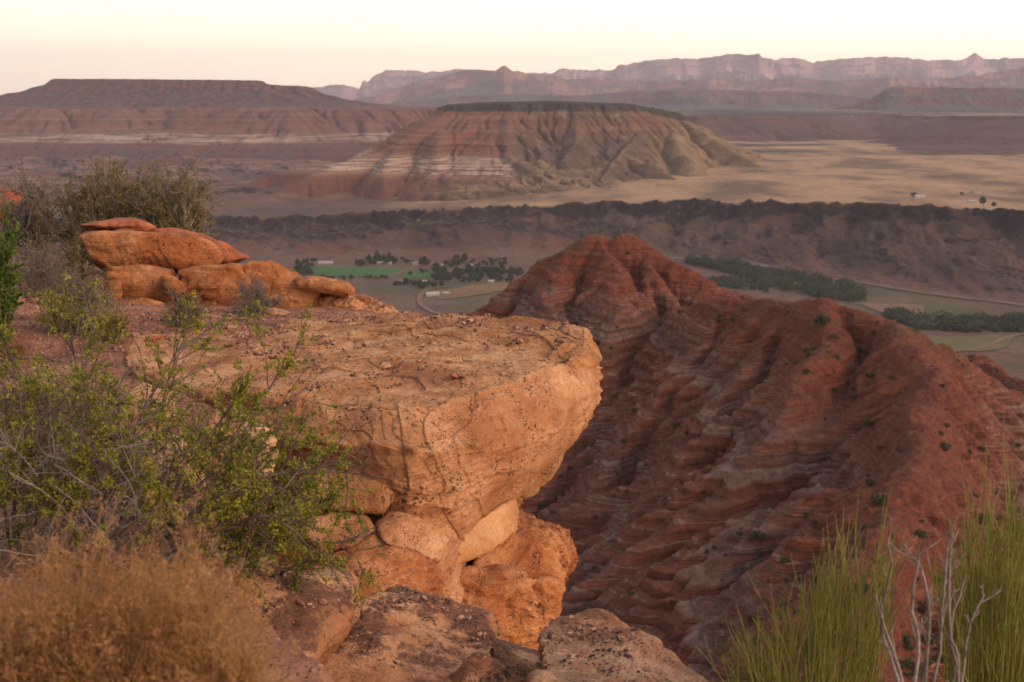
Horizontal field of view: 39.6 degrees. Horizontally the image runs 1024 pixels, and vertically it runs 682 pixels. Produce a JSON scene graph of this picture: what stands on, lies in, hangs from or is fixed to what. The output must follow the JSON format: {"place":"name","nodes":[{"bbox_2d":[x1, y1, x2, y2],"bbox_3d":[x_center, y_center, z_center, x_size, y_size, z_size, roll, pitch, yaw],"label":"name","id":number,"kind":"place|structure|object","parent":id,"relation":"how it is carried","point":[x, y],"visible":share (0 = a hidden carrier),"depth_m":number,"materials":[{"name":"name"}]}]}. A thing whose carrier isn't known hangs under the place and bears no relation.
{"place":"outdoors","nodes":[
{"label":"outdoors","id":0,"kind":"place"},
{"bbox_2d":[0,263,372,681],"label":"cliff top ground","id":1,"kind":"structure","parent":0,"point":[317,666],"depth_m":7.05,"materials":[{"name":"red soil"}]},
{"bbox_2d":[0,187,24,221],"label":"boulder","id":2,"kind":"object","parent":1,"relation":"on","point":[10,195],"visible":0.16,"depth_m":16.95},
{"bbox_2d":[0,196,26,344],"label":"juniper","id":3,"kind":"object","parent":1,"relation":"on","point":[8,300],"visible":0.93,"depth_m":8.67,"materials":[{"name":"green plant"}]},
{"bbox_2d":[0,331,33,364],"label":"shrub","id":4,"kind":"object","parent":1,"relation":"on","point":[19,348],"visible":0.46,"depth_m":8.53,"materials":[{"name":"brown plant"}]},
{"bbox_2d":[18,297,29,302],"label":"stone","id":5,"kind":"object","parent":1,"relation":"on","point":[20,299],"visible":0.32,"depth_m":11.00,"materials":[{"name":"stone"}]},
{"bbox_2d":[26,296,51,302],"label":"stone","id":6,"kind":"object","parent":1,"relation":"on","point":[31,299],"visible":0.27,"depth_m":10.81,"materials":[{"name":"stone"}]},
{"bbox_2d":[0,157,79,260],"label":"tall shrub","id":7,"kind":"object","parent":1,"relation":"on","point":[23,216],"visible":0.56,"depth_m":16.12,"materials":[{"name":"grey plant"}]},
{"bbox_2d":[22,361,63,385],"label":"grass tuft","id":8,"kind":"object","parent":1,"relation":"on","point":[39,370],"visible":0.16,"depth_m":7.75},
{"bbox_2d":[3,229,84,298],"bbox_3d":[-3.789,-0.568,11.472,0.707,0.718,0.685,6,11,29],"label":"shrub","id":9,"kind":"object","parent":1,"relation":"on","point":[48,271],"visible":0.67,"depth_m":11.39,"materials":[{"name":"grey plant"}]},
{"bbox_2d":[0,363,97,438],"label":"shrub","id":10,"kind":"object","parent":1,"relation":"on","point":[14,392],"visible":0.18,"depth_m":6.67,"materials":[{"name":"green plant"}]},
{"bbox_2d":[32,281,88,332],"bbox_3d":[-2.938,-0.221,9.268,0.370,0.373,0.398,0,10,0],"label":"shrub","id":11,"kind":"object","parent":1,"relation":"on","point":[42,318],"visible":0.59,"depth_m":9.26,"materials":[{"name":"plant"}]},
{"bbox_2d":[32,358,91,408],"bbox_3d":[-2.304,0.218,7.329,0.353,0.280,0.343,6,12,32],"label":"grass tuft","id":12,"kind":"object","parent":1,"relation":"on","point":[65,373],"visible":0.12,"depth_m":7.33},
{"bbox_2d":[0,364,128,463],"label":"shrub","id":13,"kind":"object","parent":1,"relation":"on","point":[97,429],"visible":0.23,"depth_m":6.32,"materials":[{"name":"green plant"}]},
{"bbox_2d":[38,231,104,293],"bbox_3d":[-3.969,-0.664,12.719,0.630,0.660,0.704,-4,11,-24],"label":"shrub","id":14,"kind":"object","parent":1,"relation":"on","point":[79,257],"visible":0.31,"depth_m":12.65,"materials":[{"name":"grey plant"}]},
{"bbox_2d":[46,261,131,334],"bbox_3d":[-2.825,-0.283,9.467,0.581,0.502,0.715,0,10,0],"label":"shrub","id":15,"kind":"object","parent":1,"relation":"on","point":[91,313],"visible":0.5,"depth_m":9.44,"materials":[{"name":"green plant"}]},
{"bbox_2d":[4,148,185,272],"bbox_3d":[-4.483,-1.382,15.714,2.021,1.468,2.012,0,10,0],"label":"tall shrub","id":16,"kind":"object","parent":1,"relation":"on","point":[109,204],"visible":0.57,"depth_m":15.52,"materials":[{"name":"green plant"}]},
{"bbox_2d":[84,286,113,311],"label":"grass tuft","id":17,"kind":"object","parent":1,"relation":"on","point":[102,295],"visible":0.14,"depth_m":10.62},
{"bbox_2d":[91,298,133,343],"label":"shrub","id":18,"kind":"object","parent":1,"relation":"on","point":[109,328],"visible":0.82,"depth_m":9.09,"materials":[{"name":"plant"}]},
{"bbox_2d":[102,279,122,300],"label":"boulder","id":19,"kind":"object","parent":1,"relation":"on","point":[119,283],"visible":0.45,"depth_m":11.80,"materials":[{"name":"orange stone"}]},
{"bbox_2d":[103,264,175,302],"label":"boulder","id":20,"kind":"object","parent":1,"relation":"on","point":[141,280],"visible":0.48,"depth_m":12.35,"materials":[{"name":"orange stone"}]},
{"bbox_2d":[123,297,163,305],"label":"stone","id":21,"kind":"object","parent":1,"relation":"on","point":[145,301],"visible":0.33,"depth_m":11.91,"materials":[{"name":"orange stone"}]},
{"bbox_2d":[114,382,176,438],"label":"boulder","id":22,"kind":"object","parent":1,"relation":"on","point":[156,394],"visible":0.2,"depth_m":6.23,"materials":[{"name":"stone"}]},
{"bbox_2d":[78,229,223,273],"bbox_3d":[-3.348,-0.832,13.241,1.484,0.489,1.292,0,10,0],"label":"boulder","id":23,"kind":"object","parent":1,"relation":"on","point":[105,249],"visible":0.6,"depth_m":12.65,"materials":[{"name":"orange stone"}]},
{"bbox_2d":[79,217,155,231],"bbox_3d":[-3.688,-1.087,13.352,0.819,0.185,0.771,0,10,0],"label":"rock slab","id":24,"kind":"object","parent":23,"relation":"on","point":[131,223],"visible":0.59,"depth_m":13.01,"materials":[{"name":"stone"}]},
{"bbox_2d":[129,429,204,487],"bbox_3d":[-1.509,0.513,6.202,0.331,0.354,0.545,-2,10,-14],"label":"boulder","id":25,"kind":"object","parent":1,"relation":"on","point":[188,469],"visible":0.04,"depth_m":5.95,"materials":[{"name":"stone"}]},
{"bbox_2d":[0,453,336,681],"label":"dry brush","id":26,"kind":"object","parent":1,"relation":"on","point":[176,638],"visible":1,"depth_m":2.29,"materials":[{"name":"plant"}]},
{"bbox_2d":[117,149,223,239],"bbox_3d":[-3.750,-1.355,15.488,1.164,1.485,1.591,0,10,0],"label":"tall shrub","id":27,"kind":"object","parent":1,"relation":"on","point":[151,212],"visible":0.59,"depth_m":15.21,"materials":[{"name":"green plant"}]},
{"bbox_2d":[160,275,186,294],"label":"stone","id":28,"kind":"object","parent":1,"relation":"on","point":[170,280],"visible":0.84,"depth_m":12.19,"materials":[{"name":"orange stone"}]},
{"bbox_2d":[151,227,248,263],"bbox_3d":[-2.990,-0.907,13.582,1.065,0.428,0.986,0,10,0],"label":"rock slab","id":29,"kind":"object","parent":1,"relation":"on","point":[231,254],"visible":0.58,"depth_m":13.14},
{"bbox_2d":[0,269,405,608],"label":"leafy bush","id":30,"kind":"object","parent":1,"relation":"on","point":[45,490],"visible":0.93,"depth_m":4.75,"materials":[{"name":"green plant"}]},
{"bbox_2d":[177,263,250,305],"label":"boulder","id":31,"kind":"object","parent":1,"relation":"on","point":[213,279],"visible":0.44,"depth_m":12.37,"materials":[{"name":"orange stone"}]},
{"bbox_2d":[201,408,276,471],"bbox_3d":[-1.292,0.477,6.694,0.384,0.420,0.527,-1,10,-8],"label":"boulder","id":32,"kind":"object","parent":1,"relation":"on","point":[216,417],"visible":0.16,"depth_m":6.45,"materials":[{"name":"stone"}]},
{"bbox_2d":[230,435,278,482],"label":"boulder","id":33,"kind":"object","parent":1,"relation":"on","point":[267,447],"visible":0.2,"depth_m":6.38,"materials":[{"name":"stone"}]},
{"bbox_2d":[223,274,287,316],"bbox_3d":[-2.018,-0.351,11.087,0.529,0.398,0.563,0,10,0],"label":"sagebrush","id":34,"kind":"object","parent":1,"relation":"on","point":[257,294],"visible":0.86,"depth_m":11.07,"materials":[{"name":"grey plant"}]},
{"bbox_2d":[262,307,289,314],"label":"stone","id":35,"kind":"object","parent":1,"relation":"on","point":[273,310],"visible":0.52,"depth_m":11.32,"materials":[{"name":"stone"}]},
{"bbox_2d":[239,260,320,307],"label":"boulder","id":36,"kind":"object","parent":1,"relation":"on","point":[276,274],"visible":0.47,"depth_m":12.48,"materials":[{"name":"orange stone"}]},
{"bbox_2d":[230,563,360,660],"bbox_3d":[-0.885,1.045,4.948,0.719,0.498,1.784,0,10,0],"label":"boulder","id":37,"kind":"object","parent":1,"relation":"on","point":[347,606],"visible":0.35,"depth_m":4.77,"materials":[{"name":"stone"}]},
{"bbox_2d":[313,294,397,313],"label":"boulder","id":38,"kind":"object","parent":1,"relation":"on","point":[353,302],"visible":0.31,"depth_m":12.63,"materials":[{"name":"stone"}]},
{"bbox_2d":[293,276,354,297],"bbox_3d":[-1.677,-0.491,12.785,0.585,0.277,0.902,0,10,0],"label":"rock slab","id":39,"kind":"object","parent":38,"relation":"on","point":[331,286],"visible":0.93,"depth_m":12.38,"materials":[{"name":"orange stone"}]},
{"bbox_2d":[354,294,384,303],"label":"boulder","id":40,"kind":"object","parent":38,"relation":"on","point":[366,299],"visible":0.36,"depth_m":12.80,"materials":[{"name":"orange stone"}]},
{"bbox_2d":[0,292,713,681],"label":"gravel","id":41,"kind":"structure","parent":1,"relation":"on","point":[530,330],"depth_m":7.51,"materials":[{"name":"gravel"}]},
{"bbox_2d":[122,311,602,603],"bbox_3d":[-1.317,0.901,8.641,3.656,1.924,3.111,6,11,32],"label":"rock ledge","id":42,"kind":"object","parent":1,"relation":"on","point":[460,458],"visible":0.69,"depth_m":7.52,"materials":[{"name":"stone"}]},
{"bbox_2d":[145,334,166,342],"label":"stone","id":43,"kind":"object","parent":42,"relation":"on","point":[154,338],"visible":0.91,"depth_m":9.13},
{"bbox_2d":[161,283,212,327],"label":"shrub","id":44,"kind":"object","parent":42,"relation":"on","point":[195,312],"visible":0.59,"depth_m":9.98,"materials":[{"name":"green plant"}]},
{"bbox_2d":[377,360,390,369],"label":"stone","id":45,"kind":"object","parent":42,"relation":"on","point":[383,365],"visible":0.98,"depth_m":7.85,"materials":[{"name":"stone"}]},
{"bbox_2d":[387,356,400,360],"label":"stone","id":46,"kind":"object","parent":42,"relation":"on","point":[393,358],"visible":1,"depth_m":8.00,"materials":[{"name":"stone"}]},
{"bbox_2d":[449,373,461,378],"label":"stone","id":47,"kind":"object","parent":42,"relation":"on","point":[454,375],"visible":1,"depth_m":7.50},
{"bbox_2d":[339,545,444,598],"bbox_3d":[-0.570,1.142,6.830,0.505,0.496,1.109,0,10,0],"label":"boulder","id":48,"kind":"object","parent":1,"relation":"on","point":[411,568],"visible":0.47,"depth_m":6.49,"materials":[{"name":"orange stone"}]},
{"bbox_2d":[303,508,374,552],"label":"boulder","id":49,"kind":"object","parent":48,"relation":"on","point":[340,532],"visible":0.45,"depth_m":6.70,"materials":[{"name":"stone"}]},
{"bbox_2d":[294,468,394,513],"bbox_3d":[-0.861,0.735,7.207,0.506,0.353,0.955,-1,10,-8],"label":"boulder","id":50,"kind":"object","parent":49,"relation":"on","point":[371,502],"visible":0.4,"depth_m":6.79,"materials":[{"name":"stone"}]},
{"bbox_2d":[375,510,448,563],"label":"boulder","id":51,"kind":"object","parent":48,"relation":"on","point":[411,531],"visible":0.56,"depth_m":6.82,"materials":[{"name":"stone"}]},
{"bbox_2d":[319,586,501,681],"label":"boulder","id":52,"kind":"object","parent":1,"relation":"on","point":[427,633],"visible":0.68,"depth_m":5.07,"materials":[{"name":"stone"}]},
{"bbox_2d":[457,647,493,660],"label":"stone","id":53,"kind":"object","parent":1,"relation":"on","point":[463,655],"visible":0.09,"depth_m":5.08,"materials":[{"name":"stone"}]},
{"bbox_2d":[457,498,518,563],"bbox_3d":[-0.182,1.067,7.869,0.462,0.468,1.392,0,10,0],"label":"boulder","id":54,"kind":"object","parent":1,"relation":"on","point":[493,529],"visible":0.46,"depth_m":7.43,"materials":[{"name":"stone"}]},
{"bbox_2d":[449,652,530,681],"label":"stone","id":55,"kind":"object","parent":1,"relation":"on","point":[478,667],"visible":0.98,"depth_m":4.75,"materials":[{"name":"stone"}]},
{"bbox_2d":[486,635,541,668],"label":"stone","id":56,"kind":"object","parent":1,"relation":"on","point":[509,652],"visible":0.59,"depth_m":5.13,"materials":[{"name":"stone"}]},
{"bbox_2d":[460,507,578,649],"bbox_3d":[-0.008,1.533,8.048,0.782,1.223,1.693,0,10,0],"label":"boulder","id":57,"kind":"object","parent":1,"relation":"on","point":[515,583],"visible":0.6,"depth_m":7.46,"materials":[{"name":"orange stone"}]},
{"bbox_2d":[520,455,562,497],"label":"boulder","id":58,"kind":"object","parent":1,"relation":"on","point":[547,474],"visible":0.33,"depth_m":8.11,"materials":[{"name":"stone"}]},
{"bbox_2d":[526,608,708,681],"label":"boulder","id":59,"kind":"object","parent":1,"relation":"on","point":[663,664],"visible":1,"depth_m":4.52,"materials":[{"name":"stone"}]},
{"bbox_2d":[695,487,921,681],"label":"jointfir","id":60,"kind":"object","parent":1,"relation":"on","point":[858,642],"visible":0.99,"depth_m":3.73,"materials":[{"name":"plant"}]},
{"bbox_2d":[870,511,1003,681],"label":"dead shrub","id":61,"kind":"object","parent":1,"relation":"on","point":[958,676],"visible":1,"depth_m":3.47,"materials":[{"name":"wood"}]},
{"bbox_2d":[920,420,1023,681],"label":"jointfir","id":62,"kind":"object","parent":1,"relation":"on","point":[982,662],"visible":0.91,"depth_m":3.84,"materials":[{"name":"plant"}]},
{"bbox_2d":[0,79,437,165],"bbox_3d":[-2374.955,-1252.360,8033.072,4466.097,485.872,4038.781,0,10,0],"label":"mesa","id":63,"kind":"structure","parent":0,"point":[132,120],"depth_m":8018.99,"materials":[{"name":"stone"}]},
{"bbox_2d":[313,266,408,276],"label":"field","id":64,"kind":"structure","parent":0,"point":[342,271],"depth_m":3282.24,"materials":[{"name":"plant"}]},
{"bbox_2d":[382,263,422,277],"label":"road","id":65,"kind":"structure","parent":0,"point":[404,270],"depth_m":3292.26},
{"bbox_2d":[401,269,434,277],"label":"field","id":66,"kind":"structure","parent":0,"point":[418,274],"depth_m":3226.54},
{"bbox_2d":[417,286,448,314],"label":"road","id":67,"kind":"structure","parent":0,"point":[419,298],"depth_m":2810.43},
{"bbox_2d":[358,253,545,257],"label":"road","id":68,"kind":"structure","parent":0,"point":[460,255],"depth_m":3564.54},
{"bbox_2d":[427,282,507,298],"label":"field","id":69,"kind":"structure","parent":0,"point":[468,290],"depth_m":2953.45,"materials":[{"name":"soil"}]},
{"bbox_2d":[426,292,439,295],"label":"farmhouse","id":70,"kind":"object","parent":69,"relation":"on","point":[432,293],"visible":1,"depth_m":2880.80,"materials":[{"name":"white metal"}]},
{"bbox_2d":[0,109,1023,378],"bbox_3d":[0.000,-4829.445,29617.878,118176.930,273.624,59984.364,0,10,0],"label":"ground","id":71,"kind":"structure","parent":0,"point":[848,209],"depth_m":3698.80,"materials":[{"name":"soil"}]},
{"bbox_2d":[318,261,332,263],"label":"farmhouse","id":72,"kind":"object","parent":71,"relation":"on","point":[325,262],"visible":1,"depth_m":3428.25,"materials":[{"name":"white metal"}]},
{"bbox_2d":[377,254,383,260],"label":"tree","id":73,"kind":"object","parent":71,"relation":"on","point":[380,257],"visible":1,"depth_m":3455.85,"materials":[{"name":"green plant"}]},
{"bbox_2d":[450,259,457,265],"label":"tree","id":74,"kind":"object","parent":71,"relation":"on","point":[454,261],"visible":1,"depth_m":3397.09,"materials":[{"name":"green plant"}]},
{"bbox_2d":[461,253,467,262],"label":"tree","id":75,"kind":"object","parent":71,"relation":"on","point":[463,256],"visible":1,"depth_m":3462.69,"materials":[{"name":"green plant"}]},
{"bbox_2d":[244,100,768,201],"bbox_3d":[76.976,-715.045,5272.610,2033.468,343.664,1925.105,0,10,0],"label":"mesa","id":76,"kind":"structure","parent":71,"relation":"on","point":[467,151],"depth_m":4930.25,"materials":[{"name":"stone"}]},
{"bbox_2d":[707,275,769,291],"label":"riverside wood","id":77,"kind":"object","parent":71,"relation":"on","point":[726,280],"visible":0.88,"depth_m":3028.20,"materials":[{"name":"green plant"}]},
{"bbox_2d":[684,253,868,301],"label":"riverside wood","id":78,"kind":"object","parent":71,"relation":"on","point":[783,280],"visible":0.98,"depth_m":3075.45,"materials":[{"name":"green plant"}]},
{"bbox_2d":[914,195,925,198],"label":"farmhouse","id":79,"kind":"object","parent":71,"relation":"on","point":[919,196],"visible":0.98,"depth_m":3585.48,"materials":[{"name":"white metal"}]},
{"bbox_2d":[882,306,1023,332],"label":"riverside wood","id":80,"kind":"object","parent":71,"relation":"on","point":[944,320],"visible":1,"depth_m":2506.68,"materials":[{"name":"green plant"}]},
{"bbox_2d":[971,190,980,193],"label":"farmhouse","id":81,"kind":"object","parent":71,"relation":"on","point":[976,191],"visible":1,"depth_m":3769.75,"materials":[{"name":"grey"}]},
{"bbox_2d":[979,196,985,203],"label":"tree","id":82,"kind":"object","parent":71,"relation":"on","point":[982,200],"visible":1,"depth_m":3327.72,"materials":[{"name":"green plant"}]},
{"bbox_2d":[0,0,1023,94],"label":"sky","id":83,"kind":"structure","parent":0,"point":[309,43],"materials":[{"name":"white"}]},
{"bbox_2d":[385,89,869,108],"bbox_3d":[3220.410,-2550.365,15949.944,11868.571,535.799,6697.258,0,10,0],"label":"hills","id":84,"kind":"structure","parent":0,"point":[702,99],"depth_m":16327.41,"materials":[{"name":"stone"}]},
{"bbox_2d":[313,53,1023,99],"bbox_3d":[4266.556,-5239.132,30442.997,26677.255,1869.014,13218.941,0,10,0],"label":"mountains","id":85,"kind":"structure","parent":0,"point":[751,67],"depth_m":31230.71,"materials":[{"name":"stone"}]},
{"bbox_2d":[352,66,1023,103],"bbox_3d":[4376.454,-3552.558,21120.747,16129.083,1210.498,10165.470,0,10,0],"label":"mountains","id":86,"kind":"structure","parent":0,"point":[500,80],"depth_m":21653.44,"materials":[{"name":"stone"}]},
{"bbox_2d":[461,233,1023,681],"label":"ridge","id":87,"kind":"structure","parent":0,"point":[663,367],"depth_m":345.18,"materials":[{"name":"red stone"}]},
{"bbox_2d":[536,502,548,509],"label":"scrub bush","id":88,"kind":"object","parent":87,"relation":"on","point":[541,504],"visible":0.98,"depth_m":423.13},
{"bbox_2d":[620,438,627,443],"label":"scrub bush","id":89,"kind":"object","parent":87,"relation":"on","point":[623,440],"visible":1,"depth_m":418.56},
{"bbox_2d":[669,422,677,428],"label":"scrub bush","id":90,"kind":"object","parent":87,"relation":"on","point":[674,424],"visible":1,"depth_m":411.25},
{"bbox_2d":[747,529,769,541],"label":"scrub bush","id":91,"kind":"object","parent":87,"relation":"on","point":[752,533],"visible":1,"depth_m":261.61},
{"bbox_2d":[779,557,790,563],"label":"scrub bush","id":92,"kind":"object","parent":87,"relation":"on","point":[784,559],"visible":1,"depth_m":232.95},
{"bbox_2d":[810,574,819,582],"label":"scrub bush","id":93,"kind":"object","parent":87,"relation":"on","point":[815,578],"visible":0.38,"depth_m":210.67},
{"bbox_2d":[812,314,833,324],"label":"scrub bush","id":94,"kind":"object","parent":87,"relation":"on","point":[824,318],"visible":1,"depth_m":405.39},
{"bbox_2d":[854,582,869,592],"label":"scrub bush","id":95,"kind":"object","parent":87,"relation":"on","point":[866,586],"visible":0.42,"depth_m":199.00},
{"bbox_2d":[862,418,876,427],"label":"scrub bush","id":96,"kind":"object","parent":87,"relation":"on","point":[867,421],"visible":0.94,"depth_m":324.95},
{"bbox_2d":[864,371,874,377],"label":"scrub bush","id":97,"kind":"object","parent":87,"relation":"on","point":[868,374],"visible":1,"depth_m":369.36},
{"bbox_2d":[864,477,876,485],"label":"scrub bush","id":98,"kind":"object","parent":87,"relation":"on","point":[869,481],"visible":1,"depth_m":257.95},
{"bbox_2d":[870,492,889,505],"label":"scrub bush","id":99,"kind":"object","parent":87,"relation":"on","point":[875,497],"visible":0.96,"depth_m":241.50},
{"bbox_2d":[901,633,913,642],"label":"scrub bush","id":100,"kind":"object","parent":87,"relation":"on","point":[906,638],"visible":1,"depth_m":194.65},
{"bbox_2d":[898,658,922,680],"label":"scrub bush","id":101,"kind":"object","parent":87,"relation":"on","point":[910,662],"visible":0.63,"depth_m":180.38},
{"bbox_2d":[905,643,916,650],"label":"scrub bush","id":102,"kind":"object","parent":87,"relation":"on","point":[911,647],"visible":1,"depth_m":193.87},
{"bbox_2d":[914,529,929,538],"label":"scrub bush","id":103,"kind":"object","parent":87,"relation":"on","point":[918,533],"visible":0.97,"depth_m":229.93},
{"bbox_2d":[922,633,937,644],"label":"scrub bush","id":104,"kind":"object","parent":87,"relation":"on","point":[933,641],"visible":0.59,"depth_m":197.06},
{"bbox_2d":[932,653,943,660],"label":"scrub bush","id":105,"kind":"object","parent":87,"relation":"on","point":[941,659],"visible":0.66,"depth_m":195.12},
{"bbox_2d":[940,442,951,450],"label":"scrub bush","id":106,"kind":"object","parent":87,"relation":"on","point":[945,445],"visible":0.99,"depth_m":285.02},
{"bbox_2d":[664,109,1023,156],"bbox_3d":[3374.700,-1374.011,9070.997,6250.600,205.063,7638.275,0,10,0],"label":"plateau","id":107,"kind":"structure","parent":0,"point":[972,132],"depth_m":7786.46,"materials":[{"name":"stone"}]},
{"bbox_2d":[667,255,1023,305],"bbox_3d":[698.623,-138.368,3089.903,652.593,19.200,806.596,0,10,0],"label":"road","id":108,"kind":"structure","parent":0,"point":[881,285],"depth_m":2948.07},
{"bbox_2d":[860,303,923,313],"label":"field","id":109,"kind":"structure","parent":0,"point":[879,307],"depth_m":2729.50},
{"bbox_2d":[803,87,1023,110],"bbox_3d":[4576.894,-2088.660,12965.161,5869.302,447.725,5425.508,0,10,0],"label":"mesa","id":110,"kind":"structure","parent":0,"point":[932,99],"depth_m":12155.66,"materials":[{"name":"stone"}]},
{"bbox_2d":[927,334,1013,350],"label":"field","id":111,"kind":"structure","parent":0,"point":[959,342],"depth_m":2343.20,"materials":[{"name":"plant"}]},
{"bbox_2d":[954,332,1023,350],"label":"road","id":112,"kind":"structure","parent":0,"point":[994,341],"depth_m":2332.17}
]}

